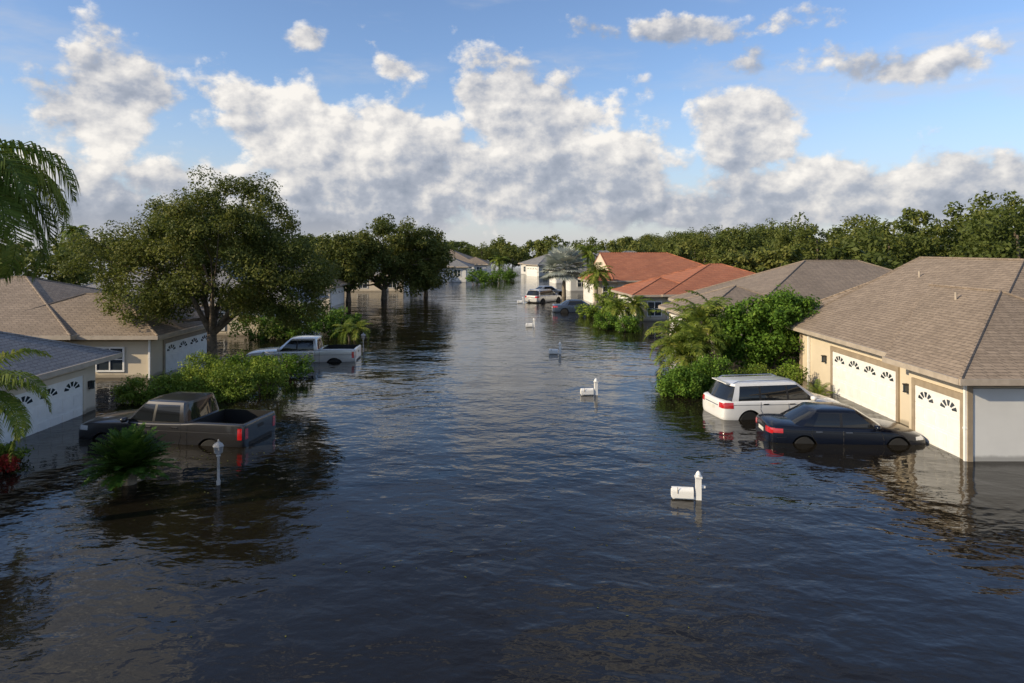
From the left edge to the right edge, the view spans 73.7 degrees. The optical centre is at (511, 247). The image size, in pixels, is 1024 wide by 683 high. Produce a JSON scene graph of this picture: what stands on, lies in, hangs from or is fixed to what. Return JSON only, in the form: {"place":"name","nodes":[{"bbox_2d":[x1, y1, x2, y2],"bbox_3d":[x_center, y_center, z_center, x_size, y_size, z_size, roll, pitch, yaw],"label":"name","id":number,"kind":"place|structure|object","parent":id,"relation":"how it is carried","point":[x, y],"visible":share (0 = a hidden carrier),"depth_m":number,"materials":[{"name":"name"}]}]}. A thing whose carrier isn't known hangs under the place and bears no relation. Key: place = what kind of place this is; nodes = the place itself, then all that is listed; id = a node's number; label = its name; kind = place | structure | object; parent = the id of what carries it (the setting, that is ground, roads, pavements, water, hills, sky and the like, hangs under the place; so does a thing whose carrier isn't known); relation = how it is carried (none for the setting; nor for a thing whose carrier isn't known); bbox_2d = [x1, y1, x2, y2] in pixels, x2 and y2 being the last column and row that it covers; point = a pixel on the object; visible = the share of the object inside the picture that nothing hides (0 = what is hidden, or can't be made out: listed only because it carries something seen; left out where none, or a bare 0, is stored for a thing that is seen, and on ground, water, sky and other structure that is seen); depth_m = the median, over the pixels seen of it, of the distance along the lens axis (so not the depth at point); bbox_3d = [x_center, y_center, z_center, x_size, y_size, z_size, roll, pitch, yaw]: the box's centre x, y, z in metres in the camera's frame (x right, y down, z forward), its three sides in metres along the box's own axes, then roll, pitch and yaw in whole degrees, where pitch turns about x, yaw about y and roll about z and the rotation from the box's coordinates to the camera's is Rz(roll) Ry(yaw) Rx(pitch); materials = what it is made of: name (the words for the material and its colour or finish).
{"place":"outdoors","nodes":[
{"label":"outdoors","id":0,"kind":"place"},
{"bbox_2d":[67,328,204,377],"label":"garage walls","id":1,"kind":"structure","parent":0,"point":[136,357],"depth_m":31.60,"materials":[{"name":"paint"}]},
{"bbox_2d":[95,347,124,371],"bbox_3d":[-18.600,5.150,31.570,1.360,1.160,0.060,0,0,0],"label":"window","id":2,"kind":"structure","parent":1,"relation":"attached to","point":[116,365],"depth_m":31.58,"materials":[{"name":"white paint"}]},
{"bbox_2d":[163,329,206,372],"bbox_3d":[-16.668,5.565,35.200,0.065,2.330,5.120,0,0,0],"label":"garage door","id":3,"kind":"structure","parent":1,"relation":"in","point":[176,349],"depth_m":34.42,"materials":[{"name":"metal"}]},
{"bbox_2d":[0,249,1023,682],"bbox_3d":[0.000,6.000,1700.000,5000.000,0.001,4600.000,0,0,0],"label":"water","id":4,"kind":"structure","parent":0,"point":[470,427],"depth_m":14.15,"materials":[{"name":"blue liquid"}]},
{"bbox_2d":[79,391,275,446],"bbox_3d":[-10.750,5.681,21.950,5.815,1.919,2.407,0,0,10],"label":"pickup truck","id":5,"kind":"object","parent":4,"relation":"on","point":[189,418],"visible":0.77,"depth_m":21.19,"materials":[{"name":"grey paint"}]},
{"bbox_2d":[525,288,561,302],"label":"suv car","id":6,"kind":"object","parent":4,"relation":"on","point":[539,295],"visible":0.91,"depth_m":75.06,"materials":[{"name":"silver paint"}]},
{"bbox_2d":[530,286,561,294],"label":"sedan car","id":7,"kind":"object","parent":4,"relation":"on","point":[555,290],"visible":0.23,"depth_m":87.47,"materials":[{"name":"silver paint"}]},
{"bbox_2d":[551,299,600,312],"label":"sedan car","id":8,"kind":"object","parent":4,"relation":"on","point":[567,305],"visible":0.51,"depth_m":63.67,"materials":[{"name":"blue paint"}]},
{"bbox_2d":[703,373,839,419],"bbox_3d":[9.606,5.585,25.001,4.886,1.751,2.327,0,0,-9],"label":"suv car","id":9,"kind":"object","parent":4,"relation":"on","point":[730,397],"visible":0.67,"depth_m":24.12,"materials":[{"name":"white paint"}]},
{"bbox_2d":[755,402,925,444],"bbox_3d":[10.400,5.731,21.750,4.855,1.459,2.247,0,0,3],"label":"sedan car","id":10,"kind":"object","parent":4,"relation":"on","point":[821,423],"visible":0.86,"depth_m":21.01,"materials":[{"name":"black paint"}]},
{"bbox_2d":[0,0,1023,248],"label":"sky","id":11,"kind":"structure","parent":0,"point":[477,122],"materials":[{"name":"blue"}]},
{"bbox_2d":[527,266,537,276],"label":"garage door","id":12,"kind":"structure","parent":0,"point":[531,271],"depth_m":145.38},
{"bbox_2d":[613,278,678,294],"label":"garage roof","id":13,"kind":"structure","parent":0,"point":[660,286],"depth_m":57.68,"materials":[{"name":"tile"}]},
{"bbox_2d":[661,286,763,315],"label":"garage roof","id":14,"kind":"structure","parent":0,"point":[736,293],"depth_m":39.44,"materials":[{"name":"tile"}]},
{"bbox_2d":[659,285,763,305],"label":"ridge caps","id":15,"kind":"object","parent":14,"relation":"on","point":[733,287],"visible":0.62,"depth_m":39.83,"materials":[{"name":"brown"}]},
{"bbox_2d":[909,370,1023,428],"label":"garage wing walls","id":16,"kind":"structure","parent":0,"point":[948,385],"depth_m":20.86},
{"bbox_2d":[911,377,962,458],"bbox_3d":[12.818,5.305,20.600,0.065,2.330,2.520,0,0,0],"label":"garage door","id":17,"kind":"structure","parent":16,"relation":"in","point":[936,415],"depth_m":20.51,"materials":[{"name":"metal"}]},
{"bbox_3d":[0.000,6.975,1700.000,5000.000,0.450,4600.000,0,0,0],"label":"ground","id":18,"kind":"structure","parent":0,"visible":0},
{"bbox_2d":[0,453,19,474],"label":"red flower shrub","id":19,"kind":"object","parent":18,"relation":"on","point":[6,465],"visible":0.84,"depth_m":18.15,"materials":[{"name":"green plant"}]},
{"bbox_2d":[0,441,34,459],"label":"red flower shrub","id":20,"kind":"object","parent":18,"relation":"on","point":[5,449],"visible":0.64,"depth_m":19.21,"materials":[{"name":"green plant"}]},
{"bbox_2d":[0,348,53,460],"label":"palm tree","id":21,"kind":"object","parent":18,"relation":"on","point":[9,400],"visible":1,"depth_m":15.67,"materials":[{"name":"green plant"}]},
{"bbox_2d":[0,138,80,285],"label":"queen palm","id":22,"kind":"object","parent":18,"relation":"on","point":[16,193],"visible":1,"depth_m":14.65,"materials":[{"name":"green plant"}]},
{"bbox_2d":[4,365,94,412],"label":"walls","id":23,"kind":"structure","parent":18,"relation":"on","point":[90,393],"depth_m":25.05,"materials":[{"name":"beige paint"}]},
{"bbox_2d":[0,369,85,444],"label":"garage door","id":24,"kind":"structure","parent":23,"relation":"attached to","point":[67,393],"depth_m":23.06,"materials":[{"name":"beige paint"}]},
{"bbox_2d":[0,333,117,379],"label":"roof","id":25,"kind":"structure","parent":23,"relation":"on","point":[64,355],"depth_m":23.23,"materials":[{"name":"grey"}]},
{"bbox_2d":[0,331,120,352],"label":"ridge caps","id":26,"kind":"object","parent":25,"relation":"on","point":[20,335],"visible":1,"depth_m":24.54,"materials":[{"name":"grey"}]},
{"bbox_2d":[0,352,122,390],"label":"gutter","id":27,"kind":"object","parent":23,"relation":"on","point":[76,367],"visible":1,"depth_m":23.16,"materials":[{"name":"paint"}]},
{"bbox_2d":[59,224,89,282],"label":"tree","id":28,"kind":"object","parent":18,"relation":"on","point":[70,230],"visible":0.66,"depth_m":91.50,"materials":[{"name":"green plant"}]},
{"bbox_2d":[78,422,180,490],"bbox_3d":[-9.730,5.695,17.434,2.250,2.410,2.327,0,0,0],"label":"sago palm","id":29,"kind":"object","parent":18,"relation":"on","point":[130,452],"visible":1,"depth_m":17.13,"materials":[{"name":"green plant"}]},
{"bbox_2d":[110,368,208,405],"bbox_3d":[-13.755,5.763,26.761,3.596,2.092,2.123,0,0,0],"label":"hedge","id":30,"kind":"object","parent":18,"relation":"on","point":[158,386],"visible":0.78,"depth_m":26.49,"materials":[{"name":"green plant"}]},
{"bbox_2d":[0,229,328,285],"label":"distant trees","id":31,"kind":"object","parent":18,"relation":"on","point":[63,251],"visible":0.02,"depth_m":78.16,"materials":[{"name":"green plant"}]},
{"bbox_2d":[52,165,343,365],"bbox_3d":[-14.832,1.452,33.116,13.313,10.897,8.590,0,0,0],"label":"oak tree","id":32,"kind":"object","parent":18,"relation":"on","point":[185,226],"visible":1,"depth_m":31.85,"materials":[{"name":"green plant"}]},
{"bbox_2d":[213,439,223,484],"bbox_3d":[-7.440,5.863,17.300,0.294,2.038,0.255,0,0,0],"label":"yard lamp","id":33,"kind":"object","parent":18,"relation":"on","point":[218,446],"visible":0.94,"depth_m":17.27,"materials":[{"name":"metal"}]},
{"bbox_2d":[201,306,260,334],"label":"walls","id":34,"kind":"structure","parent":18,"relation":"on","point":[227,329],"depth_m":46.97,"materials":[{"name":"beige paint"}]},
{"bbox_2d":[87,256,258,303],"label":"roof","id":35,"kind":"structure","parent":34,"relation":"on","point":[220,278],"depth_m":49.63,"materials":[{"name":"grey"}]},
{"bbox_2d":[177,350,293,401],"bbox_3d":[-11.732,5.556,28.361,4.689,2.508,3.555,0,0,39],"label":"hedge","id":36,"kind":"object","parent":18,"relation":"on","point":[225,383],"visible":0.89,"depth_m":27.72,"materials":[{"name":"green plant"}]},
{"bbox_2d":[205,349,314,379],"bbox_3d":[-11.600,5.784,31.529,4.845,2.054,2.232,0,0,0],"label":"flowering shrub","id":37,"kind":"object","parent":18,"relation":"on","point":[287,366],"visible":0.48,"depth_m":31.33,"materials":[{"name":"green plant"}]},
{"bbox_2d":[226,302,364,339],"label":"hedge","id":38,"kind":"object","parent":18,"relation":"on","point":[336,316],"visible":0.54,"depth_m":45.74,"materials":[{"name":"green plant"}]},
{"bbox_2d":[245,335,360,362],"bbox_3d":[-11.200,5.700,36.800,5.815,1.919,2.407,0,0,-3],"label":"pickup truck","id":39,"kind":"object","parent":18,"relation":"on","point":[317,348],"visible":0.64,"depth_m":35.95,"materials":[{"name":"silver paint"}]},
{"bbox_2d":[321,286,344,306],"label":"garage walls","id":40,"kind":"structure","parent":18,"relation":"on","point":[329,295],"depth_m":69.20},
{"bbox_2d":[331,287,343,306],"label":"garage door","id":41,"kind":"structure","parent":40,"relation":"in","point":[337,297],"depth_m":72.24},
{"bbox_2d":[302,228,381,301],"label":"oak tree","id":42,"kind":"object","parent":18,"relation":"on","point":[351,273],"visible":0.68,"depth_m":74.86,"materials":[{"name":"green plant"}]},
{"bbox_2d":[330,318,373,342],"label":"palm tree","id":43,"kind":"object","parent":18,"relation":"on","point":[356,328],"visible":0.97,"depth_m":43.82,"materials":[{"name":"green plant"}]},
{"bbox_2d":[345,277,381,291],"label":"walls","id":44,"kind":"structure","parent":18,"relation":"on","point":[372,288],"depth_m":94.00,"materials":[{"name":"beige paint"}]},
{"bbox_2d":[325,214,447,298],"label":"oak tree","id":45,"kind":"object","parent":18,"relation":"on","point":[403,244],"visible":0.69,"depth_m":79.49,"materials":[{"name":"green plant"}]},
{"bbox_2d":[403,227,458,296],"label":"oak tree","id":46,"kind":"object","parent":18,"relation":"on","point":[446,262],"visible":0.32,"depth_m":83.53,"materials":[{"name":"green plant"}]},
{"bbox_2d":[440,267,451,281],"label":"walls","id":47,"kind":"structure","parent":18,"relation":"on","point":[449,274],"depth_m":119.11,"materials":[{"name":"paint"}]},
{"bbox_2d":[452,267,471,281],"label":"garage walls","id":48,"kind":"structure","parent":47,"relation":"on","point":[462,277],"depth_m":119.06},
{"bbox_2d":[449,259,474,266],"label":"garage roof","id":49,"kind":"structure","parent":48,"relation":"on","point":[456,263],"depth_m":119.99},
{"bbox_2d":[4,233,952,265],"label":"distant trees","id":50,"kind":"object","parent":18,"relation":"on","point":[536,245],"visible":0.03,"depth_m":213.45,"materials":[{"name":"green plant"}]},
{"bbox_2d":[465,267,517,284],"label":"hedge","id":51,"kind":"object","parent":18,"relation":"on","point":[481,276],"visible":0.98,"depth_m":117.20,"materials":[{"name":"green plant"}]},
{"bbox_2d":[489,255,510,279],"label":"palm tree","id":52,"kind":"object","parent":18,"relation":"on","point":[499,262],"visible":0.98,"depth_m":129.54,"materials":[{"name":"green plant"}]},
{"bbox_2d":[215,236,899,273],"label":"distant trees","id":53,"kind":"object","parent":18,"relation":"on","point":[752,263],"visible":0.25,"depth_m":73.24,"materials":[{"name":"green plant"}]},
{"bbox_2d":[536,245,589,296],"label":"silver fan palm","id":54,"kind":"object","parent":18,"relation":"on","point":[570,256],"visible":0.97,"depth_m":82.83,"materials":[{"name":"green plant"}]},
{"bbox_2d":[575,245,603,269],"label":"palm tree","id":55,"kind":"object","parent":18,"relation":"on","point":[588,251],"visible":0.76,"depth_m":91.31,"materials":[{"name":"green plant"}]},
{"bbox_2d":[580,378,599,394],"bbox_3d":[3.194,6.110,27.873,0.795,1.580,0.212,0,0,-5],"label":"mailbox","id":56,"kind":"object","parent":18,"relation":"on","point":[587,391],"visible":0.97,"depth_m":27.83,"materials":[{"name":"white paint"}]},
{"bbox_2d":[579,262,615,304],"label":"palm tree","id":57,"kind":"object","parent":18,"relation":"on","point":[597,273],"visible":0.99,"depth_m":70.53,"materials":[{"name":"green plant"}]},
{"bbox_2d":[574,287,624,318],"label":"round shrub","id":58,"kind":"object","parent":18,"relation":"on","point":[593,309],"visible":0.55,"depth_m":59.73,"materials":[{"name":"green plant"}]},
{"bbox_2d":[592,311,641,332],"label":"round shrub","id":59,"kind":"object","parent":18,"relation":"on","point":[626,322],"visible":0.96,"depth_m":49.35,"materials":[{"name":"green plant"}]},
{"bbox_2d":[617,282,633,287],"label":"walls","id":60,"kind":"structure","parent":18,"relation":"on","point":[620,284],"depth_m":73.56,"materials":[{"name":"beige paint"}]},
{"bbox_2d":[583,281,616,303],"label":"garage walls","id":61,"kind":"structure","parent":60,"relation":"on","point":[614,284],"depth_m":73.67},
{"bbox_2d":[584,282,592,302],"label":"garage door","id":62,"kind":"structure","parent":61,"relation":"in","point":[588,296],"depth_m":76.38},
{"bbox_2d":[595,253,701,280],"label":"roof","id":63,"kind":"structure","parent":60,"relation":"on","point":[634,266],"depth_m":77.31,"materials":[{"name":"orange tile"}]},
{"bbox_2d":[590,252,703,280],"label":"ridge caps","id":64,"kind":"object","parent":63,"relation":"on","point":[635,252],"visible":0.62,"depth_m":80.09,"materials":[{"name":"orange tile"}]},
{"bbox_2d":[602,294,654,321],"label":"palm tree","id":65,"kind":"object","parent":18,"relation":"on","point":[631,306],"visible":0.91,"depth_m":54.64,"materials":[{"name":"green plant"}]},
{"bbox_2d":[666,297,671,320],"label":"walls","id":66,"kind":"structure","parent":18,"relation":"on","point":[667,316],"depth_m":56.03,"materials":[{"name":"beige paint"}]},
{"bbox_2d":[611,290,661,296],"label":"gutter","id":67,"kind":"object","parent":66,"relation":"on","point":[622,293],"visible":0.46,"depth_m":55.61,"materials":[{"name":"paint"}]},
{"bbox_2d":[618,294,665,320],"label":"garage walls","id":68,"kind":"structure","parent":66,"relation":"on","point":[663,316],"depth_m":56.13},
{"bbox_2d":[611,277,678,294],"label":"ridge caps","id":69,"kind":"object","parent":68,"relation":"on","point":[647,285],"visible":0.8,"depth_m":58.84,"materials":[{"name":"orange tile"}]},
{"bbox_2d":[647,301,661,316],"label":"window","id":70,"kind":"structure","parent":68,"relation":"attached to","point":[654,305],"depth_m":56.10,"materials":[{"name":"glass"}]},
{"bbox_2d":[625,264,754,294],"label":"roof","id":71,"kind":"structure","parent":66,"relation":"on","point":[711,274],"depth_m":59.87,"materials":[{"name":"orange tile"}]},
{"bbox_2d":[623,263,755,294],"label":"ridge caps","id":72,"kind":"object","parent":71,"relation":"on","point":[690,276],"visible":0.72,"depth_m":62.13,"materials":[{"name":"orange tile"}]},
{"bbox_2d":[671,471,704,499],"bbox_3d":[4.214,6.110,16.327,0.795,1.580,0.212,0,0,8],"label":"mailbox","id":73,"kind":"object","parent":18,"relation":"on","point":[678,492],"visible":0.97,"depth_m":16.25,"materials":[{"name":"white paint"}]},
{"bbox_2d":[650,320,733,377],"bbox_3d":[7.985,5.128,31.579,3.582,3.564,3.897,0,0,-45],"label":"palm tree","id":74,"kind":"object","parent":18,"relation":"on","point":[679,349],"visible":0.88,"depth_m":31.22,"materials":[{"name":"green plant"}]},
{"bbox_2d":[643,290,744,366],"bbox_3d":[9.154,4.509,33.946,4.786,4.811,5.016,0,0,40],"label":"palm tree","id":75,"kind":"object","parent":18,"relation":"on","point":[700,314],"visible":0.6,"depth_m":33.41,"materials":[{"name":"green plant"}]},
{"bbox_2d":[655,352,735,398],"bbox_3d":[7.585,5.609,28.241,4.011,2.400,2.285,0,0,-21],"label":"round shrub","id":76,"kind":"object","parent":18,"relation":"on","point":[697,377],"visible":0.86,"depth_m":27.77,"materials":[{"name":"green plant"}]},
{"bbox_2d":[712,284,821,372],"bbox_3d":[12.438,4.324,32.724,5.927,5.152,3.919,0,0,0],"label":"shade tree","id":77,"kind":"object","parent":18,"relation":"on","point":[777,312],"visible":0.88,"depth_m":31.89,"materials":[{"name":"green plant"}]},
{"bbox_2d":[733,361,810,384],"bbox_3d":[11.107,5.852,29.351,3.813,1.914,1.723,0,0,-4],"label":"round shrub","id":78,"kind":"object","parent":18,"relation":"on","point":[799,379],"visible":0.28,"depth_m":29.35,"materials":[{"name":"green plant"}]},
{"bbox_2d":[613,190,1023,269],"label":"distant trees","id":79,"kind":"object","parent":18,"relation":"on","point":[983,233],"visible":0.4,"depth_m":68.33,"materials":[{"name":"green plant"}]},
{"bbox_2d":[806,379,835,395],"bbox_3d":[12.494,6.153,27.834,1.351,1.494,1.331,0,0,0],"label":"shrub","id":80,"kind":"object","parent":18,"relation":"on","point":[818,390],"visible":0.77,"depth_m":27.98,"materials":[{"name":"green plant"}]},
{"bbox_2d":[815,287,857,307],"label":"wing roof","id":81,"kind":"structure","parent":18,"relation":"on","point":[825,301],"depth_m":33.98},
{"bbox_2d":[803,334,908,425],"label":"walls","id":82,"kind":"structure","parent":18,"relation":"on","point":[819,369],"depth_m":29.07,"materials":[{"name":"beige paint"}]},
{"bbox_2d":[807,335,809,381],"bbox_3d":[13.290,5.300,30.590,0.100,3.000,0.100,0,0,0],"label":"downspout","id":83,"kind":"object","parent":82,"relation":"attached to","point":[808,355],"visible":0.64,"depth_m":30.55,"materials":[{"name":"white paint"}]},
{"bbox_2d":[785,325,886,355],"bbox_3d":[19.200,3.672,25.700,12.720,0.175,12.920,0,0,0],"label":"gutter","id":84,"kind":"object","parent":82,"relation":"on","point":[851,344],"visible":0.32,"depth_m":26.68,"materials":[{"name":"paint"}]},
{"bbox_2d":[830,346,899,421],"bbox_3d":[13.318,5.245,26.000,0.065,2.330,5.020,0,0,0],"label":"garage door","id":85,"kind":"structure","parent":82,"relation":"attached to","point":[872,384],"depth_m":25.62,"materials":[{"name":"white paint"}]},
{"bbox_2d":[799,332,972,461],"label":"corner trim","id":86,"kind":"structure","parent":82,"relation":"attached to","point":[969,423],"depth_m":19.17,"materials":[{"name":"paint"}]},
{"bbox_2d":[791,258,1023,351],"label":"roof","id":87,"kind":"structure","parent":82,"relation":"on","point":[876,314],"depth_m":27.98,"materials":[{"name":"beige"}]},
{"bbox_2d":[808,256,1023,313],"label":"ridge caps","id":88,"kind":"object","parent":87,"relation":"on","point":[1016,276],"visible":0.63,"depth_m":28.96,"materials":[{"name":"beige"}]},
{"bbox_2d":[885,286,1023,378],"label":"garage roof","id":89,"kind":"structure","parent":82,"relation":"on","point":[940,331],"depth_m":21.51,"materials":[{"name":"tile"}]},
{"bbox_2d":[882,356,1023,385],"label":"gutter","id":90,"kind":"object","parent":89,"relation":"on","point":[976,382],"visible":0.88,"depth_m":18.88,"materials":[{"name":"paint"}]},
{"bbox_2d":[963,386,966,460],"bbox_3d":[12.780,5.300,19.240,0.100,3.000,0.100,0,0,0],"label":"downspout","id":91,"kind":"object","parent":89,"relation":"attached to","point":[964,423],"visible":0.64,"depth_m":19.20,"materials":[{"name":"white paint"}]},
{"bbox_2d":[929,284,1023,378],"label":"ridge caps","id":92,"kind":"object","parent":89,"relation":"on","point":[976,344],"visible":1,"depth_m":21.51,"materials":[{"name":"beige"}]},
{"bbox_2d":[973,388,1023,460],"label":"side wall","id":93,"kind":"structure","parent":18,"relation":"on","point":[998,424],"depth_m":19.20,"materials":[{"name":"paint"}]},
{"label":"walls","id":94,"kind":"object","parent":18,"relation":"on","visible":0},
{"bbox_2d":[669,312,748,358],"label":"garage walls","id":95,"kind":"structure","parent":94,"relation":"on","point":[670,313],"depth_m":36.84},
{"bbox_2d":[671,261,890,311],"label":"roof","id":96,"kind":"structure","parent":94,"relation":"on","point":[822,279],"depth_m":41.72,"materials":[{"name":"grey"}]},
{"bbox_2d":[669,260,891,300],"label":"ridge caps","id":97,"kind":"object","parent":96,"relation":"on","point":[795,269],"visible":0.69,"depth_m":43.53,"materials":[{"name":"grey"}]},
{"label":"walls","id":98,"kind":"object","parent":18,"relation":"on","visible":0},
{"bbox_2d":[0,277,203,335],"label":"roof","id":99,"kind":"structure","parent":98,"relation":"on","point":[16,298],"depth_m":33.95,"materials":[{"name":"beige"}]},
{"bbox_2d":[0,276,203,335],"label":"ridge caps","id":100,"kind":"object","parent":99,"relation":"on","point":[49,308],"visible":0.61,"depth_m":35.81,"materials":[{"name":"beige"}]},
{"bbox_2d":[33,309,203,339],"bbox_3d":[-27.150,4.022,37.550,14.820,0.175,14.020,0,0,0],"label":"gutter","id":101,"kind":"object","parent":98,"relation":"on","point":[72,337],"visible":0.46,"depth_m":30.54,"materials":[{"name":"paint"}]},
{"bbox_2d":[49,294,221,335],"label":"garage roof","id":102,"kind":"structure","parent":98,"relation":"on","point":[82,315],"depth_m":32.78,"materials":[{"name":"tile"}]},
{"bbox_2d":[21,293,223,335],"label":"ridge caps","id":103,"kind":"object","parent":102,"relation":"on","point":[149,327],"visible":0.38,"depth_m":34.02,"materials":[{"name":"beige"}]},
{"bbox_2d":[73,325,204,339],"bbox_3d":[-21.050,4.072,35.100,10.020,0.175,8.320,0,0,0],"label":"gutter","id":104,"kind":"object","parent":102,"relation":"attached to","point":[138,337],"visible":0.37,"depth_m":30.94,"materials":[{"name":"paint"}]},
{"bbox_2d":[148,340,150,377],"bbox_3d":[-16.750,5.475,31.540,0.100,2.650,0.100,0,0,0],"label":"downspout","id":105,"kind":"object","parent":102,"relation":"attached to","point":[149,357],"visible":0.64,"depth_m":31.50,"materials":[{"name":"white paint"}]},
{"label":"walls","id":106,"kind":"object","parent":18,"relation":"on","visible":0},
{"bbox_2d":[450,251,474,263],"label":"roof","id":107,"kind":"structure","parent":106,"relation":"on","point":[459,257],"depth_m":148.86,"materials":[{"name":"grey"}]},
{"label":"walls","id":108,"kind":"object","parent":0,"visible":0},
{"bbox_2d":[570,277,582,291],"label":"garage walls","id":109,"kind":"structure","parent":108,"relation":"on","point":[574,287],"depth_m":94.06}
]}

